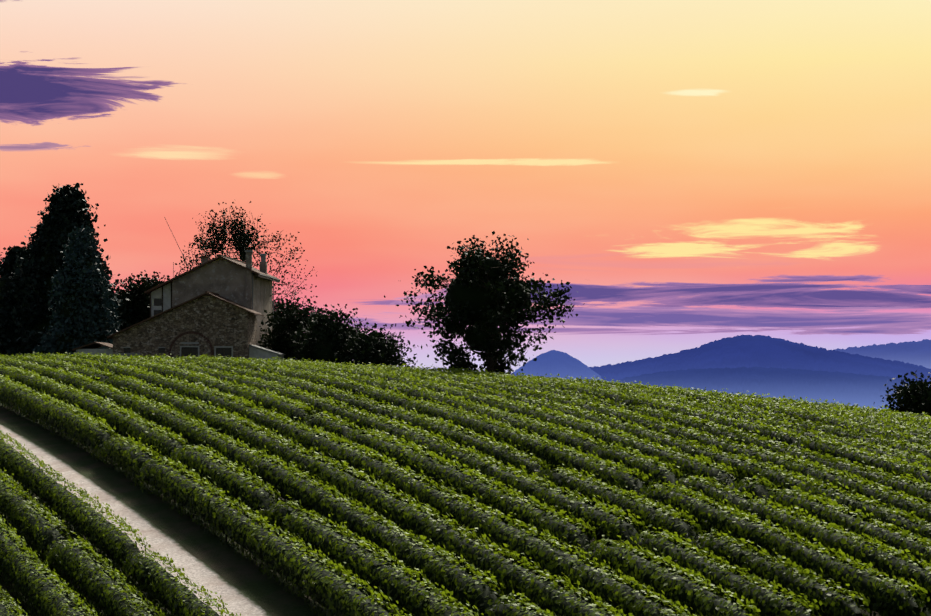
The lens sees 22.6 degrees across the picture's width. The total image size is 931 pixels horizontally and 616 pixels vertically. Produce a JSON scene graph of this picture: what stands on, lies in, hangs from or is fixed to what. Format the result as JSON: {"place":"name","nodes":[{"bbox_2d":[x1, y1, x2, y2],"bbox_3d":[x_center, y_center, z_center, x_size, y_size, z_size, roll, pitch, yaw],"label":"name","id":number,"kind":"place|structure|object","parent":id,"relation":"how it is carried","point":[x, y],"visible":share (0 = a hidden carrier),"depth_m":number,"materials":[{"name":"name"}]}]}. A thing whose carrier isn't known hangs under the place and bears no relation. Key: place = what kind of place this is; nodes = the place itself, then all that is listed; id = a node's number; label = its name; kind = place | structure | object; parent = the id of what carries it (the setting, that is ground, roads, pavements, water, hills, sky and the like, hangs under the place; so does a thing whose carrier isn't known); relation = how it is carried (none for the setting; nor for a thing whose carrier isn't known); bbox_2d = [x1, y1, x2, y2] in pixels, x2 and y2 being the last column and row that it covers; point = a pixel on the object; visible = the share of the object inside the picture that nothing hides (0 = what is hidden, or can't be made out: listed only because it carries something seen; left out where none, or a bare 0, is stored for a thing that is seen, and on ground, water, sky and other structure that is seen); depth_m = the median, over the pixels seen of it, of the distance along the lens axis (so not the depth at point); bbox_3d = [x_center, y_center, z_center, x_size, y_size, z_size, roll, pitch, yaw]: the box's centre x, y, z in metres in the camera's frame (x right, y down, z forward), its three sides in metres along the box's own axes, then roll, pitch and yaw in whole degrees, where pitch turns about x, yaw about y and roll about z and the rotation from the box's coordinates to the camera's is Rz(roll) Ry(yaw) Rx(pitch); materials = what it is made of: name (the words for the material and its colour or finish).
{"place":"outdoors","nodes":[
{"label":"outdoors","id":0,"kind":"place"},
{"bbox_2d":[72,291,285,360],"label":"house","id":1,"kind":"structure","parent":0,"point":[254,351],"depth_m":234.04,"materials":[{"name":"grey stone"}]},
{"bbox_2d":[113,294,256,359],"bbox_3d":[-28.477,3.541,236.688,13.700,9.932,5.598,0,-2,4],"label":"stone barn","id":2,"kind":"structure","parent":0,"point":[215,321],"depth_m":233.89,"materials":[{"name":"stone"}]},
{"bbox_2d":[283,319,312,360],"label":"bush","id":3,"kind":"object","parent":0,"point":[294,333],"visible":0.15,"depth_m":243.44,"materials":[{"name":"green plant"}]},
{"bbox_2d":[0,402,930,615],"bbox_3d":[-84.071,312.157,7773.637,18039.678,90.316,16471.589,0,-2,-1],"label":"terrain","id":4,"kind":"structure","parent":0,"point":[224,561],"depth_m":127.21,"materials":[{"name":"beige soil"}]},
{"bbox_2d":[0,243,25,354],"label":"conifer tree","id":5,"kind":"object","parent":4,"relation":"on","point":[7,263],"visible":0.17,"depth_m":261.04,"materials":[{"name":"green plant"}]},
{"bbox_2d":[0,183,139,355],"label":"conifer tree","id":6,"kind":"object","parent":4,"relation":"on","point":[67,203],"visible":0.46,"depth_m":258.00,"materials":[{"name":"green plant"}]},
{"bbox_2d":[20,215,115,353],"bbox_3d":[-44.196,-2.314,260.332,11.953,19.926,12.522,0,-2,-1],"label":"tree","id":7,"kind":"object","parent":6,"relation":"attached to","point":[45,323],"visible":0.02,"depth_m":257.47,"materials":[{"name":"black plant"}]},
{"bbox_2d":[26,225,122,354],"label":"tree","id":8,"kind":"object","parent":4,"relation":"on","point":[93,282],"visible":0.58,"depth_m":245.53,"materials":[{"name":"green plant"}]},
{"bbox_2d":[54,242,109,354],"bbox_3d":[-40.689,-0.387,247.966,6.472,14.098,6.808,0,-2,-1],"label":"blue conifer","id":9,"kind":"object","parent":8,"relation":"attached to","point":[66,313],"visible":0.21,"depth_m":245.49,"materials":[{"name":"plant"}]},
{"bbox_2d":[0,424,271,615],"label":"gravel track","id":10,"kind":"structure","parent":4,"relation":"on","point":[234,598],"depth_m":126.87,"materials":[{"name":"beige gravel"}]},
{"bbox_2d":[110,270,175,328],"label":"bush","id":11,"kind":"object","parent":4,"relation":"on","point":[132,293],"visible":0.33,"depth_m":263.54,"materials":[{"name":"green plant"}]},
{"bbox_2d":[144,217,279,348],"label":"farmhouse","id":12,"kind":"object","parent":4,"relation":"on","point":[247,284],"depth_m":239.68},
{"bbox_2d":[174,201,317,311],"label":"weeping birch tree","id":13,"kind":"object","parent":4,"relation":"on","point":[240,238],"visible":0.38,"depth_m":265.17,"materials":[{"name":"green plant"}]},
{"bbox_2d":[272,293,307,352],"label":"bush","id":14,"kind":"object","parent":4,"relation":"on","point":[275,307],"visible":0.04,"depth_m":259.04,"materials":[{"name":"green plant"}]},
{"bbox_2d":[258,295,334,359],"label":"bush","id":15,"kind":"object","parent":4,"relation":"on","point":[278,342],"visible":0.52,"depth_m":242.53,"materials":[{"name":"green plant"}]},
{"bbox_2d":[279,304,372,363],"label":"bush","id":16,"kind":"object","parent":4,"relation":"on","point":[326,322],"visible":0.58,"depth_m":236.51,"materials":[{"name":"green plant"}]},
{"bbox_2d":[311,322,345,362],"bbox_3d":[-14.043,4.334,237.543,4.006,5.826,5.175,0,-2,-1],"label":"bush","id":17,"kind":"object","parent":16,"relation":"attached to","point":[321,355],"visible":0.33,"depth_m":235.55,"materials":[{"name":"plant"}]},
{"bbox_2d":[332,323,422,367],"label":"bush","id":18,"kind":"object","parent":4,"relation":"on","point":[389,352],"visible":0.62,"depth_m":232.77,"materials":[{"name":"green plant"}]},
{"bbox_2d":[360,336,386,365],"bbox_3d":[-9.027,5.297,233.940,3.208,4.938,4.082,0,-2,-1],"label":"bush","id":19,"kind":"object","parent":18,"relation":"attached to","point":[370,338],"visible":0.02,"depth_m":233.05,"materials":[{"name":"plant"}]},
{"bbox_2d":[0,352,930,615],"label":"vineyard","id":20,"kind":"object","parent":4,"relation":"on","point":[867,413],"depth_m":127.18,"materials":[{"name":"green plant"}]},
{"bbox_2d":[384,231,584,373],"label":"tree","id":21,"kind":"object","parent":4,"relation":"on","point":[494,357],"visible":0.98,"depth_m":198.97,"materials":[{"name":"green plant"}]},
{"bbox_2d":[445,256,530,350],"bbox_3d":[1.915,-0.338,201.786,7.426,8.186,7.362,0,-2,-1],"label":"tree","id":22,"kind":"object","parent":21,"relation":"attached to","point":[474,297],"visible":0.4,"depth_m":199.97,"materials":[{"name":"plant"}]},
{"bbox_2d":[874,370,930,415],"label":"bush","id":23,"kind":"object","parent":4,"relation":"on","point":[903,396],"visible":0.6,"depth_m":181.10,"materials":[{"name":"green plant"}]},
{"bbox_2d":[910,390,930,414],"bbox_3d":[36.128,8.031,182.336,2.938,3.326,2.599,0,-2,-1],"label":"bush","id":24,"kind":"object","parent":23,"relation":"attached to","point":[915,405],"visible":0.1,"depth_m":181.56,"materials":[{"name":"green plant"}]},
{"bbox_2d":[0,0,930,372],"label":"sky","id":25,"kind":"structure","parent":0,"point":[697,173],"materials":[{"name":"orange"}]},
{"bbox_2d":[511,350,600,383],"bbox_3d":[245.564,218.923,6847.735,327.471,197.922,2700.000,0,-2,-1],"label":"mountain","id":26,"kind":"structure","parent":0,"point":[554,363],"depth_m":6786.93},
{"bbox_2d":[590,335,930,381],"bbox_3d":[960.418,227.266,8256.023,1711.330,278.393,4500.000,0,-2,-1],"label":"mountain","id":27,"kind":"structure","parent":0,"point":[748,351],"depth_m":8111.08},
{"bbox_2d":[610,366,929,410],"bbox_3d":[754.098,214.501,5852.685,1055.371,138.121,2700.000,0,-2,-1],"label":"mountain ridge","id":28,"kind":"structure","parent":0,"point":[852,389],"depth_m":5692.89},
{"bbox_2d":[834,339,930,368],"bbox_3d":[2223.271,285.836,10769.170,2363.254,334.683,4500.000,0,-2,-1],"label":"mountain","id":29,"kind":"structure","parent":0,"point":[918,353],"depth_m":10719.04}
]}

